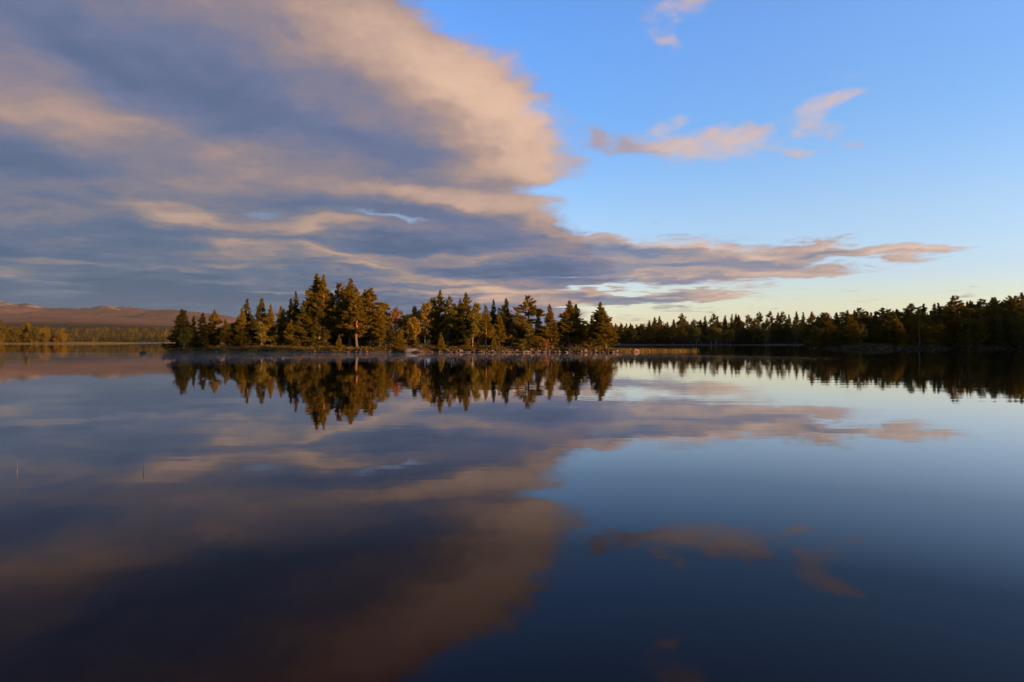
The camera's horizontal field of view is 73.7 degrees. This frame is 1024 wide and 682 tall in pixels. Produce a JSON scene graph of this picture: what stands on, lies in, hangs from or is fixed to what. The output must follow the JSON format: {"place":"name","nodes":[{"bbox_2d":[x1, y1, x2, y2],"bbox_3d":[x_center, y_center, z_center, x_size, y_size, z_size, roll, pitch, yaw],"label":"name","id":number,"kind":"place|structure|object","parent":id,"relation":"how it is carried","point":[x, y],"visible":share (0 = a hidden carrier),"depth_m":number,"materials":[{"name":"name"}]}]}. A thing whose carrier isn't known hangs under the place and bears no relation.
{"place":"outdoors","nodes":[
{"label":"outdoors","id":0,"kind":"place"},
{"bbox_2d":[0,342,140,343],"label":"spit ground","id":1,"kind":"structure","parent":0,"point":[70,343],"depth_m":677.92,"materials":[{"name":"brown soil"}]},
{"bbox_2d":[0,323,13,342],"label":"birch bush","id":2,"kind":"object","parent":1,"relation":"on","point":[4,329],"visible":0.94,"depth_m":648.20,"materials":[{"name":"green plant"}]},
{"bbox_2d":[8,326,26,342],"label":"birch bush","id":3,"kind":"object","parent":1,"relation":"on","point":[17,330],"visible":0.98,"depth_m":650.97,"materials":[{"name":"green plant"}]},
{"bbox_2d":[27,326,42,341],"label":"birch bush","id":4,"kind":"object","parent":1,"relation":"on","point":[34,330],"visible":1,"depth_m":647.62,"materials":[{"name":"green plant"}]},
{"bbox_2d":[12,326,429,342],"bbox_3d":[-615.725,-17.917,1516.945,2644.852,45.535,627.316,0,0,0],"label":"wood","id":5,"kind":"object","parent":1,"relation":"on","point":[87,334],"visible":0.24,"depth_m":1383.93,"materials":[{"name":"green wood"}]},
{"bbox_2d":[0,301,446,342],"bbox_3d":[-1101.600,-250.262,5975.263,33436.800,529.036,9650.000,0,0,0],"label":"hills","id":6,"kind":"structure","parent":0,"point":[19,315],"depth_m":4892.82,"materials":[{"name":"brown"}]},
{"bbox_2d":[166,347,626,352],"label":"shoreline","id":7,"kind":"structure","parent":0,"point":[341,351],"depth_m":126.55,"materials":[{"name":"soil"}]},
{"bbox_2d":[160,309,196,350],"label":"spruce tree","id":8,"kind":"object","parent":7,"relation":"on","point":[180,323],"visible":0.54,"depth_m":138.38,"materials":[{"name":"green plant"}]},
{"bbox_2d":[177,327,192,348],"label":"birch tree","id":9,"kind":"object","parent":7,"relation":"on","point":[185,334],"visible":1,"depth_m":131.87,"materials":[{"name":"green plant"}]},
{"bbox_2d":[188,325,200,347],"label":"spruce tree","id":10,"kind":"object","parent":7,"relation":"on","point":[194,338],"visible":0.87,"depth_m":134.71,"materials":[{"name":"green plant"}]},
{"bbox_2d":[197,330,209,347],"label":"spruce tree","id":11,"kind":"object","parent":7,"relation":"on","point":[201,341],"visible":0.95,"depth_m":133.97,"materials":[{"name":"green plant"}]},
{"bbox_2d":[197,313,213,345],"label":"spruce tree","id":12,"kind":"object","parent":7,"relation":"on","point":[201,320],"visible":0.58,"depth_m":138.63,"materials":[{"name":"green plant"}]},
{"bbox_2d":[203,309,222,344],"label":"pine tree","id":13,"kind":"object","parent":7,"relation":"on","point":[213,318],"visible":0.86,"depth_m":139.15,"materials":[{"name":"green plant"}]},
{"bbox_2d":[217,319,232,345],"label":"tree","id":14,"kind":"object","parent":7,"relation":"on","point":[223,335],"visible":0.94,"depth_m":136.60,"materials":[{"name":"green plant"}]},
{"bbox_2d":[226,318,240,346],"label":"spruce tree","id":15,"kind":"object","parent":7,"relation":"on","point":[236,323],"visible":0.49,"depth_m":136.56,"materials":[{"name":"green plant"}]},
{"bbox_2d":[234,307,253,342],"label":"pine tree","id":16,"kind":"object","parent":7,"relation":"on","point":[241,317],"visible":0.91,"depth_m":135.66,"materials":[{"name":"green plant"}]},
{"bbox_2d":[235,298,252,331],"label":"spruce tree","id":17,"kind":"object","parent":7,"relation":"on","point":[249,317],"visible":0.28,"depth_m":140.00,"materials":[{"name":"green plant"}]},
{"bbox_2d":[238,323,255,346],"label":"spruce tree","id":18,"kind":"object","parent":7,"relation":"on","point":[247,339],"visible":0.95,"depth_m":135.33,"materials":[{"name":"green plant"}]},
{"bbox_2d":[245,309,270,345],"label":"spruce tree","id":19,"kind":"object","parent":7,"relation":"on","point":[258,319],"visible":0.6,"depth_m":136.51,"materials":[{"name":"green plant"}]},
{"bbox_2d":[251,321,272,344],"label":"birch tree","id":20,"kind":"object","parent":7,"relation":"on","point":[262,329],"visible":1,"depth_m":133.77,"materials":[{"name":"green plant"}]},
{"bbox_2d":[256,297,273,343],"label":"spruce tree","id":21,"kind":"object","parent":7,"relation":"on","point":[261,305],"visible":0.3,"depth_m":139.68,"materials":[{"name":"green plant"}]},
{"bbox_2d":[264,304,275,343],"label":"pine tree","id":22,"kind":"object","parent":7,"relation":"on","point":[270,315],"visible":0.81,"depth_m":137.77,"materials":[{"name":"green plant"}]},
{"bbox_2d":[272,306,286,344],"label":"pine tree","id":23,"kind":"object","parent":7,"relation":"on","point":[281,318],"visible":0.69,"depth_m":138.33,"materials":[{"name":"green plant"}]},
{"bbox_2d":[280,298,294,344],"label":"spruce tree","id":24,"kind":"object","parent":7,"relation":"on","point":[288,314],"visible":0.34,"depth_m":137.54,"materials":[{"name":"green plant"}]},
{"bbox_2d":[283,319,296,345],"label":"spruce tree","id":25,"kind":"object","parent":7,"relation":"on","point":[290,327],"visible":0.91,"depth_m":133.73,"materials":[{"name":"green plant"}]},
{"bbox_2d":[282,291,300,345],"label":"spruce tree","id":26,"kind":"object","parent":7,"relation":"on","point":[295,309],"visible":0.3,"depth_m":136.89,"materials":[{"name":"green plant"}]},
{"bbox_2d":[286,300,315,345],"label":"spruce tree","id":27,"kind":"object","parent":7,"relation":"on","point":[299,323],"visible":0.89,"depth_m":134.14,"materials":[{"name":"green plant"}]},
{"bbox_2d":[293,302,322,346],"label":"spruce tree","id":28,"kind":"object","parent":7,"relation":"on","point":[310,314],"visible":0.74,"depth_m":134.12,"materials":[{"name":"green plant"}]},
{"bbox_2d":[298,273,334,337],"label":"pine tree","id":29,"kind":"object","parent":7,"relation":"on","point":[312,295],"visible":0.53,"depth_m":136.66,"materials":[{"name":"green plant"}]},
{"bbox_2d":[307,299,334,346],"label":"spruce tree","id":30,"kind":"object","parent":7,"relation":"on","point":[323,334],"visible":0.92,"depth_m":134.34,"materials":[{"name":"green plant"}]},
{"bbox_2d":[311,273,337,341],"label":"pine tree","id":31,"kind":"object","parent":7,"relation":"on","point":[325,300],"visible":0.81,"depth_m":135.79,"materials":[{"name":"green plant"}]},
{"bbox_2d":[327,282,347,340],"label":"pine tree","id":32,"kind":"object","parent":7,"relation":"on","point":[336,295],"visible":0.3,"depth_m":139.10,"materials":[{"name":"green plant"}]},
{"bbox_2d":[327,278,363,345],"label":"pine tree","id":33,"kind":"object","parent":7,"relation":"on","point":[346,295],"visible":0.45,"depth_m":134.94,"materials":[{"name":"green plant"}]},
{"bbox_2d":[341,287,373,346],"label":"pine tree","id":34,"kind":"object","parent":7,"relation":"on","point":[356,310],"visible":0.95,"depth_m":131.52,"materials":[{"name":"green plant"}]},
{"bbox_2d":[344,288,392,345],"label":"pine tree","id":35,"kind":"object","parent":7,"relation":"on","point":[370,301],"visible":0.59,"depth_m":133.16,"materials":[{"name":"green plant"}]},
{"bbox_2d":[368,304,391,345],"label":"pine tree","id":36,"kind":"object","parent":7,"relation":"on","point":[380,312],"visible":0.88,"depth_m":132.38,"materials":[{"name":"green plant"}]},
{"bbox_2d":[372,315,388,346],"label":"tree","id":37,"kind":"object","parent":7,"relation":"on","point":[378,341],"visible":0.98,"depth_m":131.99,"materials":[{"name":"green plant"}]},
{"bbox_2d":[385,325,395,346],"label":"spruce tree","id":38,"kind":"object","parent":7,"relation":"on","point":[391,335],"visible":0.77,"depth_m":132.48,"materials":[{"name":"green plant"}]},
{"bbox_2d":[385,306,403,334],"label":"birch tree","id":39,"kind":"object","parent":7,"relation":"on","point":[394,312],"visible":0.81,"depth_m":138.92,"materials":[{"name":"orange plant"}]},
{"bbox_2d":[173,344,622,350],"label":"undergrowth","id":40,"kind":"object","parent":7,"relation":"on","point":[383,347],"visible":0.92,"depth_m":129.35,"materials":[{"name":"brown plant"}]},
{"bbox_2d":[393,327,406,350],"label":"sapling","id":41,"kind":"object","parent":7,"relation":"on","point":[399,340],"visible":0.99,"depth_m":126.78,"materials":[{"name":"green plant"}]},
{"bbox_2d":[405,326,416,347],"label":"spruce tree","id":42,"kind":"object","parent":7,"relation":"on","point":[410,341],"visible":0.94,"depth_m":132.87,"materials":[{"name":"green plant"}]},
{"bbox_2d":[399,317,424,339],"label":"birch tree","id":43,"kind":"object","parent":7,"relation":"on","point":[414,323],"visible":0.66,"depth_m":136.04,"materials":[{"name":"yellow plant"}]},
{"bbox_2d":[418,301,434,345],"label":"birch tree","id":44,"kind":"object","parent":7,"relation":"on","point":[425,307],"visible":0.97,"depth_m":137.07,"materials":[{"name":"green plant"}]},
{"bbox_2d":[420,297,437,344],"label":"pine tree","id":45,"kind":"object","parent":7,"relation":"on","point":[433,300],"visible":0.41,"depth_m":139.70,"materials":[{"name":"green plant"}]},
{"bbox_2d":[428,289,448,342],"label":"pine tree","id":46,"kind":"object","parent":7,"relation":"on","point":[438,309],"visible":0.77,"depth_m":138.26,"materials":[{"name":"green plant"}]},
{"bbox_2d":[437,303,459,344],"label":"birch tree","id":47,"kind":"object","parent":7,"relation":"on","point":[449,314],"visible":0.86,"depth_m":135.35,"materials":[{"name":"green plant"}]},
{"bbox_2d":[446,315,462,345],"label":"spruce tree","id":48,"kind":"object","parent":7,"relation":"on","point":[453,336],"visible":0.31,"depth_m":135.88,"materials":[{"name":"green plant"}]},
{"bbox_2d":[446,292,479,343],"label":"pine tree","id":49,"kind":"object","parent":7,"relation":"on","point":[464,305],"visible":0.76,"depth_m":133.94,"materials":[{"name":"green plant"}]},
{"bbox_2d":[454,312,477,345],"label":"spruce tree","id":50,"kind":"object","parent":7,"relation":"on","point":[461,338],"visible":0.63,"depth_m":134.06,"materials":[{"name":"green plant"}]},
{"bbox_2d":[459,308,484,345],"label":"birch tree","id":51,"kind":"object","parent":7,"relation":"on","point":[474,322],"visible":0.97,"depth_m":133.21,"materials":[{"name":"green plant"}]},
{"bbox_2d":[478,304,496,346],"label":"tree","id":52,"kind":"object","parent":7,"relation":"on","point":[487,318],"visible":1,"depth_m":128.76,"materials":[{"name":"green plant"}]},
{"bbox_2d":[483,299,496,345],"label":"spruce tree","id":53,"kind":"object","parent":7,"relation":"on","point":[492,314],"visible":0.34,"depth_m":140.01,"materials":[{"name":"green plant"}]},
{"bbox_2d":[490,313,506,345],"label":"pine tree","id":54,"kind":"object","parent":7,"relation":"on","point":[499,333],"visible":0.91,"depth_m":132.45,"materials":[{"name":"green plant"}]},
{"bbox_2d":[489,298,513,345],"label":"spruce tree","id":55,"kind":"object","parent":7,"relation":"on","point":[507,319],"visible":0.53,"depth_m":136.71,"materials":[{"name":"green plant"}]},
{"bbox_2d":[506,323,518,345],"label":"pine tree","id":56,"kind":"object","parent":7,"relation":"on","point":[515,330],"visible":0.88,"depth_m":134.47,"materials":[{"name":"green plant"}]},
{"bbox_2d":[510,295,545,344],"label":"pine tree","id":57,"kind":"object","parent":7,"relation":"on","point":[520,322],"visible":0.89,"depth_m":134.64,"materials":[{"name":"green plant"}]},
{"bbox_2d":[521,325,537,346],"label":"birch tree","id":58,"kind":"object","parent":7,"relation":"on","point":[530,331],"visible":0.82,"depth_m":132.35,"materials":[{"name":"green plant"}]},
{"bbox_2d":[538,304,561,347],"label":"spruce tree","id":59,"kind":"object","parent":7,"relation":"on","point":[549,321],"visible":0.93,"depth_m":131.53,"materials":[{"name":"green plant"}]},
{"bbox_2d":[557,300,585,346],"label":"spruce tree","id":60,"kind":"object","parent":7,"relation":"on","point":[568,337],"visible":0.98,"depth_m":132.58,"materials":[{"name":"green plant"}]},
{"bbox_2d":[564,304,590,345],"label":"spruce tree","id":61,"kind":"object","parent":7,"relation":"on","point":[577,316],"visible":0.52,"depth_m":134.15,"materials":[{"name":"green plant"}]},
{"bbox_2d":[586,302,615,342],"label":"spruce tree","id":62,"kind":"object","parent":7,"relation":"on","point":[594,324],"visible":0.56,"depth_m":130.66,"materials":[{"name":"green plant"}]},
{"bbox_2d":[590,308,619,347],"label":"spruce tree","id":63,"kind":"object","parent":7,"relation":"on","point":[604,320],"visible":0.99,"depth_m":128.13,"materials":[{"name":"green plant"}]},
{"bbox_2d":[0,343,1023,681],"bbox_3d":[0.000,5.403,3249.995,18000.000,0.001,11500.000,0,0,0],"label":"water","id":64,"kind":"structure","parent":0,"point":[750,513],"depth_m":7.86,"materials":[{"name":"blue liquid"}]},
{"bbox_2d":[615,348,689,351],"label":"reeds","id":65,"kind":"object","parent":64,"relation":"on","point":[640,350],"visible":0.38,"depth_m":141.62,"materials":[{"name":"brown plant"}]},
{"bbox_2d":[0,0,1023,330],"label":"sky","id":66,"kind":"structure","parent":0,"point":[645,160],"materials":[{"name":"blue"}]},
{"bbox_2d":[525,344,801,344],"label":"beach","id":67,"kind":"structure","parent":0,"point":[697,344],"depth_m":405.87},
{"bbox_2d":[449,341,1023,348],"bbox_3d":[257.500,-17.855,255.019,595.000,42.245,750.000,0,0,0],"label":"bank ground","id":68,"kind":"structure","parent":0,"point":[860,347],"depth_m":211.60,"materials":[{"name":"soil"}]},
{"bbox_2d":[626,325,639,343],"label":"spruce tree","id":69,"kind":"object","parent":68,"relation":"on","point":[633,337],"visible":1,"depth_m":413.52,"materials":[{"name":"green plant"}]},
{"bbox_2d":[636,324,649,342],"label":"spruce tree","id":70,"kind":"object","parent":68,"relation":"on","point":[642,333],"visible":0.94,"depth_m":415.52,"materials":[{"name":"green plant"}]},
{"bbox_2d":[650,324,661,342],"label":"pine tree","id":71,"kind":"object","parent":68,"relation":"on","point":[655,331],"visible":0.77,"depth_m":422.64,"materials":[{"name":"green plant"}]},
{"bbox_2d":[663,324,679,343],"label":"pine tree","id":72,"kind":"object","parent":68,"relation":"on","point":[672,328],"visible":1,"depth_m":411.83,"materials":[{"name":"green plant"}]},
{"bbox_2d":[675,325,688,343],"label":"pine tree","id":73,"kind":"object","parent":68,"relation":"on","point":[681,337],"visible":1,"depth_m":412.41,"materials":[{"name":"green plant"}]},
{"bbox_2d":[676,313,687,335],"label":"spruce tree","id":74,"kind":"object","parent":68,"relation":"on","point":[682,321],"visible":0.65,"depth_m":428.02,"materials":[{"name":"green plant"}]},
{"bbox_2d":[685,323,699,342],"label":"birch tree","id":75,"kind":"object","parent":68,"relation":"on","point":[691,330],"visible":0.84,"depth_m":421.83,"materials":[{"name":"green plant"}]},
{"bbox_2d":[703,324,720,342],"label":"birch tree","id":76,"kind":"object","parent":68,"relation":"on","point":[712,332],"visible":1,"depth_m":411.83,"materials":[{"name":"green plant"}]},
{"bbox_2d":[706,313,721,342],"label":"pine tree","id":77,"kind":"object","parent":68,"relation":"on","point":[711,320],"visible":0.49,"depth_m":429.59,"materials":[{"name":"green plant"}]},
{"bbox_2d":[469,299,1023,346],"bbox_3d":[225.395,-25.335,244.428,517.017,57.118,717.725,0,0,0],"label":"shore wood","id":78,"kind":"object","parent":68,"relation":"on","point":[976,309],"visible":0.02,"depth_m":461.49,"materials":[{"name":"green plant"}]},
{"bbox_2d":[752,312,766,334],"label":"pine tree","id":79,"kind":"object","parent":68,"relation":"on","point":[759,317],"visible":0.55,"depth_m":437.40,"materials":[{"name":"green plant"}]},
{"bbox_2d":[764,311,775,342],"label":"pine tree","id":80,"kind":"object","parent":68,"relation":"on","point":[770,325],"visible":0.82,"depth_m":440.15,"materials":[{"name":"green plant"}]},
{"bbox_2d":[773,312,791,334],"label":"pine tree","id":81,"kind":"object","parent":68,"relation":"on","point":[781,319],"visible":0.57,"depth_m":431.63,"materials":[{"name":"green plant"}]},
{"bbox_2d":[780,323,796,343],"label":"spruce tree","id":82,"kind":"object","parent":68,"relation":"on","point":[787,337],"visible":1,"depth_m":414.80,"materials":[{"name":"green plant"}]},
{"bbox_2d":[793,311,802,341],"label":"pine tree","id":83,"kind":"object","parent":68,"relation":"on","point":[796,320],"visible":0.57,"depth_m":423.68,"materials":[{"name":"green plant"}]},
{"bbox_2d":[799,311,816,347],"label":"pine tree","id":84,"kind":"object","parent":68,"relation":"on","point":[810,319],"visible":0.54,"depth_m":203.37,"materials":[{"name":"green plant"}]},
{"bbox_2d":[808,325,826,348],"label":"birch bush","id":85,"kind":"object","parent":68,"relation":"on","point":[818,331],"visible":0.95,"depth_m":192.34,"materials":[{"name":"green plant"}]},
{"bbox_2d":[815,312,838,339],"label":"pine tree","id":86,"kind":"object","parent":68,"relation":"on","point":[827,319],"visible":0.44,"depth_m":197.61,"materials":[{"name":"green plant"}]},
{"bbox_2d":[823,324,842,345],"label":"pine tree","id":87,"kind":"object","parent":68,"relation":"on","point":[827,335],"visible":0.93,"depth_m":191.32,"materials":[{"name":"green plant"}]},
{"bbox_2d":[831,312,851,336],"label":"pine tree","id":88,"kind":"object","parent":68,"relation":"on","point":[843,316],"visible":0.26,"depth_m":202.29,"materials":[{"name":"green plant"}]},
{"bbox_2d":[837,310,854,334],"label":"pine tree","id":89,"kind":"object","parent":68,"relation":"on","point":[848,319],"visible":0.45,"depth_m":198.44,"materials":[{"name":"green plant"}]},
{"bbox_2d":[844,320,864,344],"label":"pine tree","id":90,"kind":"object","parent":68,"relation":"on","point":[853,326],"visible":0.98,"depth_m":189.34,"materials":[{"name":"green plant"}]},
{"bbox_2d":[851,308,871,330],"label":"pine tree","id":91,"kind":"object","parent":68,"relation":"on","point":[863,318],"visible":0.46,"depth_m":205.86,"materials":[{"name":"green plant"}]},
{"bbox_2d":[855,323,868,342],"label":"birch bush","id":92,"kind":"object","parent":68,"relation":"on","point":[864,334],"visible":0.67,"depth_m":194.08,"materials":[{"name":"green plant"}]},
{"bbox_2d":[866,314,887,334],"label":"pine tree","id":93,"kind":"object","parent":68,"relation":"on","point":[875,319],"visible":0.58,"depth_m":199.54,"materials":[{"name":"green plant"}]},
{"bbox_2d":[868,308,894,342],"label":"pine tree","id":94,"kind":"object","parent":68,"relation":"on","point":[886,324],"visible":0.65,"depth_m":199.39,"materials":[{"name":"green plant"}]},
{"bbox_2d":[887,313,906,343],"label":"tree","id":95,"kind":"object","parent":68,"relation":"on","point":[895,324],"visible":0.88,"depth_m":190.24,"materials":[{"name":"green plant"}]},
{"bbox_2d":[891,324,909,345],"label":"pine tree","id":96,"kind":"object","parent":68,"relation":"on","point":[904,339],"visible":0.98,"depth_m":188.99,"materials":[{"name":"green plant"}]},
{"bbox_2d":[896,303,935,325],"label":"pine tree","id":97,"kind":"object","parent":68,"relation":"on","point":[907,310],"visible":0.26,"depth_m":206.73,"materials":[{"name":"green plant"}]},
{"bbox_2d":[906,310,939,345],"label":"pine tree","id":98,"kind":"object","parent":68,"relation":"on","point":[927,329],"visible":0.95,"depth_m":189.23,"materials":[{"name":"green plant"}]},
{"bbox_2d":[824,342,1023,347],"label":"bank undergrowth","id":99,"kind":"object","parent":68,"relation":"on","point":[886,345],"visible":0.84,"depth_m":189.33,"materials":[{"name":"green plant"}]},
{"bbox_2d":[935,320,952,344],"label":"pine tree","id":100,"kind":"object","parent":68,"relation":"on","point":[941,326],"visible":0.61,"depth_m":193.95,"materials":[{"name":"green plant"}]},
{"bbox_2d":[934,295,978,343],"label":"pine tree","id":101,"kind":"object","parent":68,"relation":"on","point":[952,306],"visible":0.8,"depth_m":196.52,"materials":[{"name":"green plant"}]},
{"bbox_2d":[970,298,990,322],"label":"pine tree","id":102,"kind":"object","parent":68,"relation":"on","point":[978,305],"visible":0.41,"depth_m":209.06,"materials":[{"name":"green plant"}]},
{"bbox_2d":[984,297,1002,322],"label":"tree","id":103,"kind":"object","parent":68,"relation":"on","point":[994,308],"visible":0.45,"depth_m":201.49,"materials":[{"name":"green plant"}]},
{"bbox_2d":[999,295,1023,316],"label":"pine tree","id":104,"kind":"object","parent":68,"relation":"on","point":[1008,303],"visible":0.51,"depth_m":199.50,"materials":[{"name":"green plant"}]},
{"bbox_2d":[1002,295,1023,318],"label":"pine tree","id":105,"kind":"object","parent":68,"relation":"on","point":[1020,304],"visible":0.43,"depth_m":200.13,"materials":[{"name":"green plant"}]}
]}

